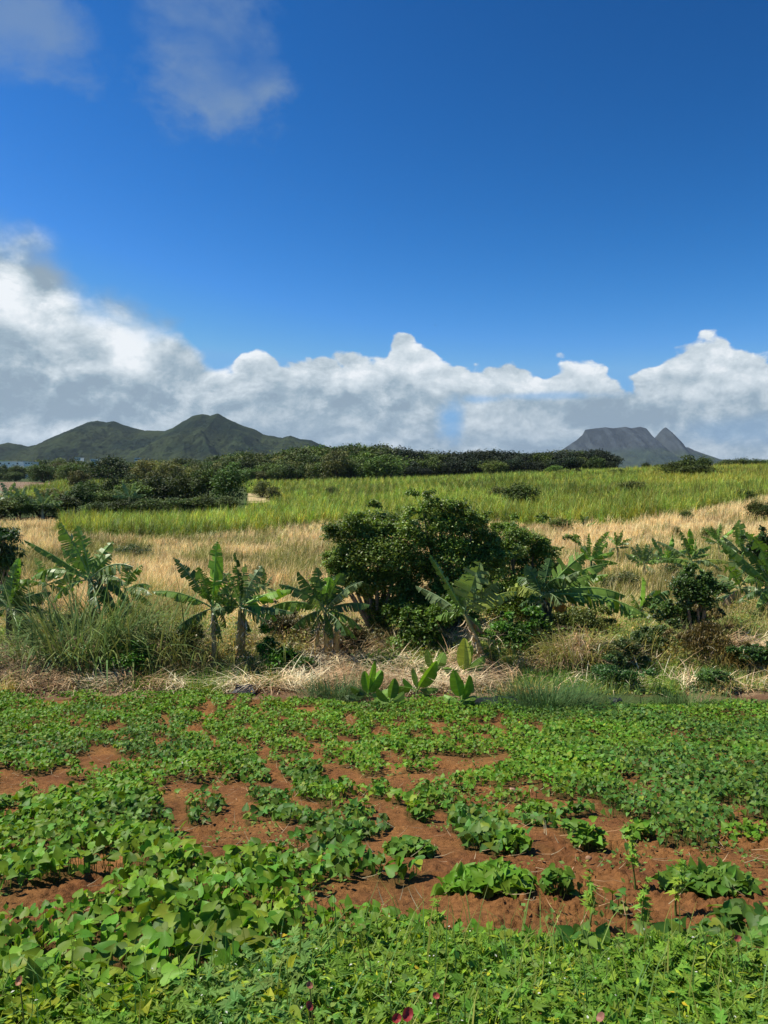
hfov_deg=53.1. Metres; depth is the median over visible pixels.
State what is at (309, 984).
red flower
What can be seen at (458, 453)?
tree
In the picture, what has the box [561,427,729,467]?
rocky mountain
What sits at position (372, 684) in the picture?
young banana
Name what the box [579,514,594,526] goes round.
banana plant
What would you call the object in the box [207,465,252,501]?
tree
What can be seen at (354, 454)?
tree
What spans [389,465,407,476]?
tree
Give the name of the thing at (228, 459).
tree
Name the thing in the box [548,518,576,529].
bush
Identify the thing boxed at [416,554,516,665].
banana plant
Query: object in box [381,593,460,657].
shrub
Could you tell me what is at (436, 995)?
flower
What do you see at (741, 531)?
banana plant
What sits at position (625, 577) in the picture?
shrub
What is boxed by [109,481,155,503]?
bush
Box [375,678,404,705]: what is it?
young banana
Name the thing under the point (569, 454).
tree
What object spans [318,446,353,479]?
tree
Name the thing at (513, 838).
vine plant
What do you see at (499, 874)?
vine plant
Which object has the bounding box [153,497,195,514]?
bush
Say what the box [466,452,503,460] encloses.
tree
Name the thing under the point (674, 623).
shrub
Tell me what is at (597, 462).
tree
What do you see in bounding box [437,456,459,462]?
tree
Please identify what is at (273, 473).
tree
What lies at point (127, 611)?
reed clump
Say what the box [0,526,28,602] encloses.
leafy tree
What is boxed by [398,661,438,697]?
young banana
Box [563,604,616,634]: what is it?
shrub
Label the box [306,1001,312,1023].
flower
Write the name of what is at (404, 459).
tree
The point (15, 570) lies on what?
banana plant
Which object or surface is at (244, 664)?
clump
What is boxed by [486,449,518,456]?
tree
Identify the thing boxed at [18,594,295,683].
reed clump
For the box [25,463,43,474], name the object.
tree
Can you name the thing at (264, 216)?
sky
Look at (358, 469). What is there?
tree
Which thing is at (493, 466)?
tree
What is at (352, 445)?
tree
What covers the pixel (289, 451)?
tree
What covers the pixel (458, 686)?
young banana
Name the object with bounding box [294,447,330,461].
tree
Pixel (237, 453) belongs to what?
tree
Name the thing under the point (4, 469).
tree
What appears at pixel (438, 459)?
tree
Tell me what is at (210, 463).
tree
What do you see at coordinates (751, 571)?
banana plant
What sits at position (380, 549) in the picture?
leafy tree
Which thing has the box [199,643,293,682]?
grass clump
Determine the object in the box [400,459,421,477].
tree
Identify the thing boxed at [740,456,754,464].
tree
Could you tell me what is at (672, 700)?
grass clump
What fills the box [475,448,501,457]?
tree
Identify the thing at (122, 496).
banana plant
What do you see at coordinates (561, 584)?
banana plant
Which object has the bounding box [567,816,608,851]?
vine plant
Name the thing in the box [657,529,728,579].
banana plant
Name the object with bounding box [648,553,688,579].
shrub
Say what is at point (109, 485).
tree
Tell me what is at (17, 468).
tree
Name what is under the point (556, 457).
tree
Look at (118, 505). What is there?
bush
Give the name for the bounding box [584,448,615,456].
tree
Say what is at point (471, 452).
tree
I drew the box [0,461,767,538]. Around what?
sugar cane
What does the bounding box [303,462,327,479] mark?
tree
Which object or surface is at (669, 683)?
undergrowth
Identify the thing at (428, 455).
tree
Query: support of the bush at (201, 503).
on the ground at (360, 890)
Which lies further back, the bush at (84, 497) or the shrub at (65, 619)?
the bush at (84, 497)
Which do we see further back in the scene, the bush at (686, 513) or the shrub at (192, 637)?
the bush at (686, 513)
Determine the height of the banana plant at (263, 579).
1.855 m
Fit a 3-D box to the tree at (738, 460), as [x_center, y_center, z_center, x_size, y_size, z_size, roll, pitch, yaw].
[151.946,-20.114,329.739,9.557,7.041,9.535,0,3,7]
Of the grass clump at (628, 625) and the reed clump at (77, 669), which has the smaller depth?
the reed clump at (77, 669)
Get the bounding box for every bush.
[0,499,23,519]
[1,493,38,518]
[13,494,43,510]
[15,497,65,517]
[32,486,66,507]
[50,494,85,514]
[66,483,97,510]
[77,502,114,514]
[93,490,133,507]
[104,499,143,513]
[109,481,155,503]
[127,497,178,515]
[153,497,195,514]
[186,494,222,513]
[213,495,243,513]
[249,479,272,496]
[264,486,282,500]
[323,486,339,494]
[486,486,506,496]
[497,480,542,502]
[544,465,564,472]
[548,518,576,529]
[614,481,646,490]
[653,460,686,474]
[671,526,680,535]
[676,464,719,475]
[678,510,693,520]
[694,454,714,468]
[699,527,722,537]
[734,488,759,501]
[742,499,767,520]
[758,502,767,519]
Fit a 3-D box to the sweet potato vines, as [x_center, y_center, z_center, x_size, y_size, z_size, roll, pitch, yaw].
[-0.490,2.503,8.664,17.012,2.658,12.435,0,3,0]
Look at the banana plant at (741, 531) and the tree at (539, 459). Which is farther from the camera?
the tree at (539, 459)
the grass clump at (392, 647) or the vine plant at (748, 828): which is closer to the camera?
the vine plant at (748, 828)
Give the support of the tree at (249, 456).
on the ground at (360, 890)
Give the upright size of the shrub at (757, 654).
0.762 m
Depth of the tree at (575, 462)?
289.79 m
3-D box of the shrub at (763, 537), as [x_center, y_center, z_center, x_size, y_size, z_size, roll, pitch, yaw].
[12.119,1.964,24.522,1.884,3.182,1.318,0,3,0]
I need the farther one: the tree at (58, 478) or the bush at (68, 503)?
the tree at (58, 478)
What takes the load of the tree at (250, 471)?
on the ground at (360, 890)
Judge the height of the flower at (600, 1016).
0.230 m
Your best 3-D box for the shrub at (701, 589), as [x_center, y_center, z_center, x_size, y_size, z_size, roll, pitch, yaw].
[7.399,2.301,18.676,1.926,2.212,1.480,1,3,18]
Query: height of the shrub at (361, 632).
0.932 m
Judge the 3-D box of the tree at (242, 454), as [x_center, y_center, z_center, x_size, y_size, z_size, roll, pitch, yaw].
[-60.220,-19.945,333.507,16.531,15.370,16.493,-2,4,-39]
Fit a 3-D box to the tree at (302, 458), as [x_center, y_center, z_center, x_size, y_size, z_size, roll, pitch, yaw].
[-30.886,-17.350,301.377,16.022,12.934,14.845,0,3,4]
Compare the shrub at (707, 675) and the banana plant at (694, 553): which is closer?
the shrub at (707, 675)
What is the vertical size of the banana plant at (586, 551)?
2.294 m
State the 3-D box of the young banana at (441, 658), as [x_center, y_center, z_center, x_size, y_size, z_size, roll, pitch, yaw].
[1.090,3.201,15.763,0.783,0.777,0.248,-1,3,-10]
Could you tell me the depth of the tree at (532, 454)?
316.14 m
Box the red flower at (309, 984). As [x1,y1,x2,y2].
[306,981,313,1023]
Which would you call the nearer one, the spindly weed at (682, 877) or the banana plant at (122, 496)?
the spindly weed at (682, 877)
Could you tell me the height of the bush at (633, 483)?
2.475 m
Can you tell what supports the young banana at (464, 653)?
on the ground at (360, 890)
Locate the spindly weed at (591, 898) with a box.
[579,872,599,925]
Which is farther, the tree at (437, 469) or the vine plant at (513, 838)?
the tree at (437, 469)
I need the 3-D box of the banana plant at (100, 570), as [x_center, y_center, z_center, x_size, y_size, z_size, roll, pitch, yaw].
[-7.138,1.833,17.927,2.126,3.197,2.172,-2,3,-31]
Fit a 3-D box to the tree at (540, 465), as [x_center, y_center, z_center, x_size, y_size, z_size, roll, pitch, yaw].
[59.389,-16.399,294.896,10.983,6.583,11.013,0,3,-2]
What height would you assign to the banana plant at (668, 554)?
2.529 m
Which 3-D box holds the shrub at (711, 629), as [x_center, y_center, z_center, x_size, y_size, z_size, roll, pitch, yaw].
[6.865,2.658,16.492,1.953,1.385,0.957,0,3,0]
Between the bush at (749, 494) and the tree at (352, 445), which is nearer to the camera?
the bush at (749, 494)
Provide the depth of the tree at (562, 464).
289.55 m
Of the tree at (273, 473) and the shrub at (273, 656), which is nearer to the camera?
the shrub at (273, 656)
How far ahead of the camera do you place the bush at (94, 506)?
103.35 m
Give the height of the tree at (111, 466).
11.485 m
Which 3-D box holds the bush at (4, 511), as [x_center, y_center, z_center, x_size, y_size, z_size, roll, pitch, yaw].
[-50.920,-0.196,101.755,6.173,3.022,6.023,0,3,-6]
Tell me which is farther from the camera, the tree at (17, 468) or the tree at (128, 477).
the tree at (17, 468)
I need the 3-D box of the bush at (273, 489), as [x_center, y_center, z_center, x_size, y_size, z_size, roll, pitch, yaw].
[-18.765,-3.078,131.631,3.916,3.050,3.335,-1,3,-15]
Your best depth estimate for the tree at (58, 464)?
400.24 m
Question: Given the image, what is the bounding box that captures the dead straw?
[0,616,767,697]
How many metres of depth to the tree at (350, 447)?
311.03 m
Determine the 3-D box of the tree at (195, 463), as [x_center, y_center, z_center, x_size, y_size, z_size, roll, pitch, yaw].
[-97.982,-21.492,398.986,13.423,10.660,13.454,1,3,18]
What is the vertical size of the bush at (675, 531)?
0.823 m
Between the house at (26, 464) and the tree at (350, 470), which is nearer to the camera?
the tree at (350, 470)
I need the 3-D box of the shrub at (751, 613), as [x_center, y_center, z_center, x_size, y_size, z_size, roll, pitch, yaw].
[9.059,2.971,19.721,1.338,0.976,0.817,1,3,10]
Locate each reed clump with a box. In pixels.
[0,554,203,691]
[2,550,234,690]
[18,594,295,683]
[32,626,121,675]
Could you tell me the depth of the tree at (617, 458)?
330.48 m
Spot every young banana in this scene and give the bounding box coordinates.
[345,661,387,701]
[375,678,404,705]
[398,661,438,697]
[419,649,453,679]
[443,638,496,682]
[443,670,475,709]
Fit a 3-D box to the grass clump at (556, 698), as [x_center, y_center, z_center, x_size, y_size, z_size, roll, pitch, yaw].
[2.971,3.272,13.541,4.276,1.216,2.662,0,3,0]
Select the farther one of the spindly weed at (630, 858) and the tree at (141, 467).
the tree at (141, 467)
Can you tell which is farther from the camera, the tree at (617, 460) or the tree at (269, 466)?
the tree at (617, 460)
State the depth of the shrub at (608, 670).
14.82 m
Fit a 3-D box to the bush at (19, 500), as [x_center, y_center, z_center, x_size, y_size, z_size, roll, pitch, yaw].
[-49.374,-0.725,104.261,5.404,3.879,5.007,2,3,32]
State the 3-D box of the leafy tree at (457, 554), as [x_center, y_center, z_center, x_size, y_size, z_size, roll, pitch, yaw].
[1.995,1.297,18.455,3.623,3.769,1.821,0,3,0]
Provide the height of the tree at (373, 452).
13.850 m
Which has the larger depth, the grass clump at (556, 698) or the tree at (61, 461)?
the tree at (61, 461)
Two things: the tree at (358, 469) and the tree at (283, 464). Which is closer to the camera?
the tree at (358, 469)
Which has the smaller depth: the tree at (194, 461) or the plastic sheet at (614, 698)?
the plastic sheet at (614, 698)
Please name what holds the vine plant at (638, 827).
on the ground at (360, 890)
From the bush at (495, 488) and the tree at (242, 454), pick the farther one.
the tree at (242, 454)
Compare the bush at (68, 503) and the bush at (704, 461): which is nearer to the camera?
the bush at (68, 503)
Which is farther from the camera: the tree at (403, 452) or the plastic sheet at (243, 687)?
the tree at (403, 452)
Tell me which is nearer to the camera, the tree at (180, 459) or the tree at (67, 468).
the tree at (67, 468)
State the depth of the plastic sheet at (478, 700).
13.48 m
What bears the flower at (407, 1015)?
on the weeds at (275, 985)
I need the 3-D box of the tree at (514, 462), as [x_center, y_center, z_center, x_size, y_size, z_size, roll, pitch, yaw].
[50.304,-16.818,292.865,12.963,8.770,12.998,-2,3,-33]
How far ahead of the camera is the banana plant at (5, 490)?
128.07 m
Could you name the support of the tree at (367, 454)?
on the ground at (360, 890)
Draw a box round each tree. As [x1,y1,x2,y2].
[0,463,9,479]
[0,471,5,480]
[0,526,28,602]
[4,471,23,481]
[7,465,26,479]
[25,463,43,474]
[25,463,57,481]
[45,460,70,465]
[47,462,65,476]
[53,469,69,479]
[56,462,88,480]
[66,470,92,486]
[67,457,83,464]
[70,479,104,500]
[75,454,133,479]
[98,474,128,501]
[118,472,142,498]
[124,458,158,479]
[136,473,183,501]
[138,470,167,496]
[151,460,185,479]
[164,465,185,496]
[166,456,185,466]
[166,472,201,499]
[176,456,193,465]
[183,463,207,496]
[185,459,202,465]
[186,460,205,468]
[186,462,222,499]
[200,454,221,463]
[202,460,221,468]
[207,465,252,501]
[216,455,239,474]
[218,451,248,463]
[223,460,250,470]
[232,451,250,460]
[233,456,264,470]
[234,450,259,462]
[241,467,261,479]
[248,453,277,464]
[251,471,271,481]
[252,462,282,479]
[264,467,285,480]
[271,452,285,480]
[271,460,294,480]
[276,446,304,462]
[276,465,299,479]
[280,445,319,463]
[282,460,300,479]
[293,453,312,477]
[293,464,309,479]
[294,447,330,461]
[298,444,317,449]
[298,454,323,476]
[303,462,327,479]
[307,498,431,640]
[310,459,332,478]
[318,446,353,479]
[330,444,367,455]
[331,443,369,449]
[342,459,357,478]
[345,446,360,454]
[345,453,361,477]
[349,448,381,478]
[351,457,378,478]
[358,450,394,477]
[359,443,393,478]
[359,453,409,481]
[388,447,424,460]
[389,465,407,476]
[391,455,419,463]
[392,445,427,453]
[394,487,540,636]
[395,449,427,460]
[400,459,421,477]
[403,466,421,477]
[410,457,428,475]
[416,468,434,476]
[418,458,444,475]
[420,451,434,475]
[422,451,446,463]
[431,464,450,474]
[436,458,464,475]
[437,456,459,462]
[441,451,466,455]
[444,459,473,475]
[450,454,465,469]
[459,452,482,461]
[459,457,489,473]
[462,449,482,454]
[463,450,493,460]
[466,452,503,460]
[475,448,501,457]
[477,460,509,473]
[479,458,501,473]
[481,512,582,624]
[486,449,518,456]
[488,452,522,468]
[502,455,524,471]
[503,456,529,472]
[511,452,535,469]
[518,451,541,461]
[518,461,536,471]
[530,450,557,471]
[531,462,548,471]
[539,459,551,470]
[545,458,571,469]
[548,451,572,460]
[549,447,570,453]
[558,455,586,469]
[559,451,585,459]
[574,457,592,469]
[582,448,615,468]
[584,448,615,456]
[586,455,605,468]
[602,461,618,469]
[610,453,624,467]
[611,455,621,468]
[676,453,700,465]
[714,459,735,465]
[735,458,747,464]
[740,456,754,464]
[751,458,766,463]
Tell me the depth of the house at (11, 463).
454.13 m
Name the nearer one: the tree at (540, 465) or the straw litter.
the straw litter
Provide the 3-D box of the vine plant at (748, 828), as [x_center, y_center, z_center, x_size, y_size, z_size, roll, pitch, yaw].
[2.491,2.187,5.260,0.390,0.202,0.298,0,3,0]
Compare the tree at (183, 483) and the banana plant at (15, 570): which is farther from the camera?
the tree at (183, 483)
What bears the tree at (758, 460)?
on the ground at (360, 890)
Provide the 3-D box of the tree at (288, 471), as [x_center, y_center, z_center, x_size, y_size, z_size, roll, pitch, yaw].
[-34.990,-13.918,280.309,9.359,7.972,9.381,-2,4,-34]
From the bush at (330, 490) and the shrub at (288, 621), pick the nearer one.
the shrub at (288, 621)
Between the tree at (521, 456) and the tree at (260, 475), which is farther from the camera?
the tree at (521, 456)
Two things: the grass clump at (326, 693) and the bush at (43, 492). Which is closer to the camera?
the grass clump at (326, 693)
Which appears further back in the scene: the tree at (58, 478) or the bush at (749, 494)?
the tree at (58, 478)
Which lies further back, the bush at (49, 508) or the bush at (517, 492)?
the bush at (49, 508)
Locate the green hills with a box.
[0,414,330,463]
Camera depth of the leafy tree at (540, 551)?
21.12 m
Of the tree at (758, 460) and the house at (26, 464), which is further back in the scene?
the house at (26, 464)
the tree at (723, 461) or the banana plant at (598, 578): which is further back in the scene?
the tree at (723, 461)
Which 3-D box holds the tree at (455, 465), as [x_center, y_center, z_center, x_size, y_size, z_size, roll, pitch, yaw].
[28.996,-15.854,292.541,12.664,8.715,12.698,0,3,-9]
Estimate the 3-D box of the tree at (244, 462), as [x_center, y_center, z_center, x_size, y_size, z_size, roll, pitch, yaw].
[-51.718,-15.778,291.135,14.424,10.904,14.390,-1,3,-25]
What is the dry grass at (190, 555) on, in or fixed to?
on the ground at (360, 890)
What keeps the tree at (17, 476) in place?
on the ground at (360, 890)
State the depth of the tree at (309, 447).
329.97 m
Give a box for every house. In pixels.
[0,461,28,466]
[24,462,38,478]
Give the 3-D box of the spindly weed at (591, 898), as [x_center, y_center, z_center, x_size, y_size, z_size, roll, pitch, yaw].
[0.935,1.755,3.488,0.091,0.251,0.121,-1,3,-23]
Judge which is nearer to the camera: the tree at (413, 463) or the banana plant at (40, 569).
the banana plant at (40, 569)
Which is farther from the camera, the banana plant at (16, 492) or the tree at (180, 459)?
the tree at (180, 459)
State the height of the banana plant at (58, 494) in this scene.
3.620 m
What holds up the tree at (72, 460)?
on the ground at (360, 890)
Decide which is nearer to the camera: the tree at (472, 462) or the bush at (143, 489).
the bush at (143, 489)
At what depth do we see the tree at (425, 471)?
279.25 m
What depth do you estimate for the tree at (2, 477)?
340.69 m
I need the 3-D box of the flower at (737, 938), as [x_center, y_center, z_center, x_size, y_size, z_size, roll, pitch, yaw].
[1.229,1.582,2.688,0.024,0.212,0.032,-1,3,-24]
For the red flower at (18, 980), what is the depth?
2.27 m
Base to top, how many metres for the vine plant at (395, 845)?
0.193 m
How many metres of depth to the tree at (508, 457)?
311.53 m
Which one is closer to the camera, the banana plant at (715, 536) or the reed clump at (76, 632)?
the reed clump at (76, 632)
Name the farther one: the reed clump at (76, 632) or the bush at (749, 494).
the bush at (749, 494)
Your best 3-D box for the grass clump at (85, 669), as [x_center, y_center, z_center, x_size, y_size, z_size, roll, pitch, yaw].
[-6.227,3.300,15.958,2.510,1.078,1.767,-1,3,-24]
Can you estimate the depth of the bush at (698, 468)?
176.44 m
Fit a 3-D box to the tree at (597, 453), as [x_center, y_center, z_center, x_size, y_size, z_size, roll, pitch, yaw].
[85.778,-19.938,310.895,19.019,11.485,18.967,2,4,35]
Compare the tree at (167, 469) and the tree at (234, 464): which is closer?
the tree at (167, 469)
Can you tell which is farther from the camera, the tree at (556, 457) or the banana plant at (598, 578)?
the tree at (556, 457)
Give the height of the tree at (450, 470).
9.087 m
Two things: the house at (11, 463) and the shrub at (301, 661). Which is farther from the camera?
the house at (11, 463)
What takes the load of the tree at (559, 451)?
on the ground at (360, 890)
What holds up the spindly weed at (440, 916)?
on the ground at (360, 890)
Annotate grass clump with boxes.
[0,627,59,682]
[31,653,136,683]
[124,641,251,678]
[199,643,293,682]
[204,616,385,657]
[279,666,387,702]
[360,614,442,663]
[438,661,661,719]
[494,618,670,670]
[538,625,610,671]
[586,605,767,630]
[587,617,723,660]
[627,681,746,712]
[636,603,767,644]
[675,631,767,673]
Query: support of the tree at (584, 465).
on the ground at (360, 890)
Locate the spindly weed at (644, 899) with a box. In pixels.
[631,876,654,929]
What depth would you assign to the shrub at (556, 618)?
18.25 m
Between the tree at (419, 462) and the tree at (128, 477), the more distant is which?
the tree at (419, 462)
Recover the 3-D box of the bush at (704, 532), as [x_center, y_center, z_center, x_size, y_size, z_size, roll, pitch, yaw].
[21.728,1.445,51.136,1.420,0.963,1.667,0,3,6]
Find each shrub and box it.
[4,659,51,676]
[29,598,82,624]
[37,609,99,631]
[97,638,156,672]
[105,543,154,558]
[120,612,166,631]
[146,622,205,651]
[255,623,298,670]
[256,600,332,641]
[274,654,324,677]
[323,616,382,652]
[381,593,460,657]
[475,604,554,659]
[544,609,593,636]
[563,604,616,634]
[568,630,649,673]
[586,654,657,689]
[599,570,639,592]
[627,617,686,654]
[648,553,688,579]
[648,561,732,630]
[662,603,749,664]
[688,667,737,690]
[715,610,764,634]
[725,640,767,672]
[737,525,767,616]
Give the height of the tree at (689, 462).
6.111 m
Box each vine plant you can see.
[381,835,439,858]
[430,856,538,899]
[494,824,532,854]
[508,798,563,817]
[539,863,579,897]
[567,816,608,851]
[619,817,657,840]
[651,855,762,899]
[720,818,767,841]
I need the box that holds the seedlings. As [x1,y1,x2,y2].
[0,705,767,931]
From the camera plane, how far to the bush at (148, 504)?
102.87 m
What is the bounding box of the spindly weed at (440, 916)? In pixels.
[424,897,446,930]
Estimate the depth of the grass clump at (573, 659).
16.01 m
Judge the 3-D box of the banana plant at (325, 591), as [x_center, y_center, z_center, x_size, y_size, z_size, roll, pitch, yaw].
[-1.405,2.457,16.684,1.930,2.527,1.437,-1,3,-27]
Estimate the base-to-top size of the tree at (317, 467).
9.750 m
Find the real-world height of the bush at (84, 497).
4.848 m
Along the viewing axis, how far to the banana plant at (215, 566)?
16.27 m
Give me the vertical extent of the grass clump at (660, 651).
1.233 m
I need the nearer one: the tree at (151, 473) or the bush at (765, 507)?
the bush at (765, 507)
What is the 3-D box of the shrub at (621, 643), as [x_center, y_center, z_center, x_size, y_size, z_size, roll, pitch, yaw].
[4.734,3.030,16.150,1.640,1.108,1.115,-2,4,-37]
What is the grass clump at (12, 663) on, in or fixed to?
on the ground at (360, 890)
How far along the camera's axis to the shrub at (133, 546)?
51.17 m
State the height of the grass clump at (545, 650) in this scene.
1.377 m
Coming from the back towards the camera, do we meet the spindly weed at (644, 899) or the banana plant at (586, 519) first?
the banana plant at (586, 519)
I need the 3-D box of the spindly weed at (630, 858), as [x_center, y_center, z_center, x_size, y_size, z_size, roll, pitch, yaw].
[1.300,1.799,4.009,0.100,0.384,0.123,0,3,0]
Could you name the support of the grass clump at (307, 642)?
on the ground at (360, 890)
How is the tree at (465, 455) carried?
on the ground at (360, 890)
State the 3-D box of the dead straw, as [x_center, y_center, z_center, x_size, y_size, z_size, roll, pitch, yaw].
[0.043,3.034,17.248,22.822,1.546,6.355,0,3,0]
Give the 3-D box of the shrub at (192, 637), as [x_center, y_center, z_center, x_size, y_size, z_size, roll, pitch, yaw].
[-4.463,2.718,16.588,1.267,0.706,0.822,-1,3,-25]
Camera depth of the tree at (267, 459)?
304.07 m
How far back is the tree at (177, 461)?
462.29 m
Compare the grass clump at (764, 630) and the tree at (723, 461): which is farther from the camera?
the tree at (723, 461)
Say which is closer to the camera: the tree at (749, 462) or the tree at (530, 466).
the tree at (530, 466)
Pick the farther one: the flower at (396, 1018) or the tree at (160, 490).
the tree at (160, 490)
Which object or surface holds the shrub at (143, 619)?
on the ground at (360, 890)
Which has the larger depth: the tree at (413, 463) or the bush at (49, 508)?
the tree at (413, 463)
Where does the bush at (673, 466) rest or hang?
on the ground at (360, 890)
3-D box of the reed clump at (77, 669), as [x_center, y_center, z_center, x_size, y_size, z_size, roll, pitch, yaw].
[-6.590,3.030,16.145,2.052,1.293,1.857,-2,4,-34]
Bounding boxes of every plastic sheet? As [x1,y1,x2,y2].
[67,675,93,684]
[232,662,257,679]
[232,684,257,693]
[475,696,518,705]
[609,697,623,705]
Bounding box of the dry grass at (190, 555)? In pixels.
[0,493,767,639]
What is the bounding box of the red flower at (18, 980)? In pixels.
[15,976,24,1023]
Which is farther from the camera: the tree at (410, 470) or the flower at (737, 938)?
the tree at (410, 470)
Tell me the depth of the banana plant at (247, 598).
16.39 m
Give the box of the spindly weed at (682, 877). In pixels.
[664,857,688,915]
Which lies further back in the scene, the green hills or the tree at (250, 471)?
the green hills
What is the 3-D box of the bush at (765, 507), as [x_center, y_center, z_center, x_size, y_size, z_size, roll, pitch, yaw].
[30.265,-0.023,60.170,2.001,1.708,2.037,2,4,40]
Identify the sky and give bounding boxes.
[0,0,767,460]
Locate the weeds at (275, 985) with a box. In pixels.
[0,878,767,1023]
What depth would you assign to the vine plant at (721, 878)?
3.92 m
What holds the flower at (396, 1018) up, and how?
on the weeds at (275, 985)
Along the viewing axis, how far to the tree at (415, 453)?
310.92 m
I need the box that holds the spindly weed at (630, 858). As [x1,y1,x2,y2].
[625,819,642,889]
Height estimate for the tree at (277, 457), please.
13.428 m
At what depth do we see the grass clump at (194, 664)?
15.98 m
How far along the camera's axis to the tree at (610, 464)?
290.35 m
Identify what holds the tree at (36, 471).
on the ground at (360, 890)
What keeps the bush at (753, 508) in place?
on the ground at (360, 890)
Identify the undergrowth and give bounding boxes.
[0,595,767,695]
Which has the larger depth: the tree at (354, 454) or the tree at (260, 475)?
the tree at (354, 454)
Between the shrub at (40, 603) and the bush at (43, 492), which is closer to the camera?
the shrub at (40, 603)
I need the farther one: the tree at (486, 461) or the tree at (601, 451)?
the tree at (601, 451)
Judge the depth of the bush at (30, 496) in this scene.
121.80 m
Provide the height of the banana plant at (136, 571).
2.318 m
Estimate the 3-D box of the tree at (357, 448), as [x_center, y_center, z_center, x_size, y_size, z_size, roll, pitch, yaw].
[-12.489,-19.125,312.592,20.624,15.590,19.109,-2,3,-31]
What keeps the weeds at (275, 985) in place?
on the ground at (360, 890)
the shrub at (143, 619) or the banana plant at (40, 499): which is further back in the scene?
the banana plant at (40, 499)
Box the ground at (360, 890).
[0,470,767,1023]
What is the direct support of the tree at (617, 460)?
on the ground at (360, 890)
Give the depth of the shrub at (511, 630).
17.22 m
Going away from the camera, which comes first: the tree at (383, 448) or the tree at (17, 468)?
the tree at (383, 448)
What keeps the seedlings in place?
on the ground at (360, 890)
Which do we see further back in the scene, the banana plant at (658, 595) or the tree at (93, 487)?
the tree at (93, 487)
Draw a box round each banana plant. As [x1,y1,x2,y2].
[0,482,27,499]
[0,558,50,648]
[6,485,25,501]
[14,558,80,598]
[24,488,61,518]
[24,523,132,633]
[50,491,73,499]
[102,563,151,614]
[112,481,146,499]
[152,542,237,668]
[212,552,292,663]
[256,568,274,605]
[269,567,369,667]
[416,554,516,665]
[507,552,646,637]
[555,558,607,607]
[577,532,616,571]
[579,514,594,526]
[608,530,631,561]
[619,577,670,624]
[625,544,686,575]
[649,535,698,571]
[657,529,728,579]
[701,523,733,555]
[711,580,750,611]
[714,558,763,613]
[718,532,767,616]
[720,520,767,575]
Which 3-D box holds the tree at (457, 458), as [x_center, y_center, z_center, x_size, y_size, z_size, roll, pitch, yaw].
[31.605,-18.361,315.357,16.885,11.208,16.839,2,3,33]
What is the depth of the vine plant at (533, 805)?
6.16 m
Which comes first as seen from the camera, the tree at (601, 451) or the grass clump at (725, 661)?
the grass clump at (725, 661)
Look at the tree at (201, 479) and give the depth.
130.83 m
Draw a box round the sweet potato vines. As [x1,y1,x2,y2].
[0,687,767,1011]
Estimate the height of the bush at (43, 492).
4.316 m
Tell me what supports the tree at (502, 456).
on the ground at (360, 890)
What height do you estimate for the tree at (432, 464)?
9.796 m
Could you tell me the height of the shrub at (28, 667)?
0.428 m
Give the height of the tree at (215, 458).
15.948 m
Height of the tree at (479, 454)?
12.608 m
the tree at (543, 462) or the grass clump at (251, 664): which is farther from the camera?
the tree at (543, 462)
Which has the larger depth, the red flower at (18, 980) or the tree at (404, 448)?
the tree at (404, 448)
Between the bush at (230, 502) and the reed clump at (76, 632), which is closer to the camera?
the reed clump at (76, 632)
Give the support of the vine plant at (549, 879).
on the ground at (360, 890)
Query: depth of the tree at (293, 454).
308.78 m
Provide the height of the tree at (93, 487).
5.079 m
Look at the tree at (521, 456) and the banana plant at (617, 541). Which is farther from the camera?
the tree at (521, 456)
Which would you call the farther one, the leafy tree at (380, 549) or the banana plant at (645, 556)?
the banana plant at (645, 556)
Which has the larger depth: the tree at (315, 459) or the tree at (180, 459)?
the tree at (180, 459)
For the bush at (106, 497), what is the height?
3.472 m
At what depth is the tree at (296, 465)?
295.00 m
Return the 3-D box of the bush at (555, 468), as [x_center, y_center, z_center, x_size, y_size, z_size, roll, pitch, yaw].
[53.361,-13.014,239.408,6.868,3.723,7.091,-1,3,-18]
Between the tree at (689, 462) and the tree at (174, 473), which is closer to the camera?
the tree at (174, 473)
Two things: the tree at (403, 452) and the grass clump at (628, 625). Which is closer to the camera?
the grass clump at (628, 625)
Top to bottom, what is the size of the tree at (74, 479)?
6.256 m
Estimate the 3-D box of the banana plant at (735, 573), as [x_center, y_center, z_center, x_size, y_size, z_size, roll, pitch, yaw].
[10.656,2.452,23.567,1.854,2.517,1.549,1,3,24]
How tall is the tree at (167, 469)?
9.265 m
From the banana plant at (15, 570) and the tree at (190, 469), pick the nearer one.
the banana plant at (15, 570)
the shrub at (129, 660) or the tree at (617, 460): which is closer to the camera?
the shrub at (129, 660)
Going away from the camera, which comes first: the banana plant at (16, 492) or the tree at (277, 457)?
the banana plant at (16, 492)
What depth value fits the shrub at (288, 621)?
17.74 m
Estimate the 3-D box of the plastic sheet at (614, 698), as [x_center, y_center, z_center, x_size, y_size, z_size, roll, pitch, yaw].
[4.064,3.320,13.485,0.239,0.122,0.300,0,3,0]
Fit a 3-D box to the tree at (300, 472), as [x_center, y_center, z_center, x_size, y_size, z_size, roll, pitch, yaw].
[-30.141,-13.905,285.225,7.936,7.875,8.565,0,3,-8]
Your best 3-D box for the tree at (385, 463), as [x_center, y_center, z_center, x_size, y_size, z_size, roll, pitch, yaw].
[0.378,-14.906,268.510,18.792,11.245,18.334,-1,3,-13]
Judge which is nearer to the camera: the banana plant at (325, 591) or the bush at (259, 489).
the banana plant at (325, 591)

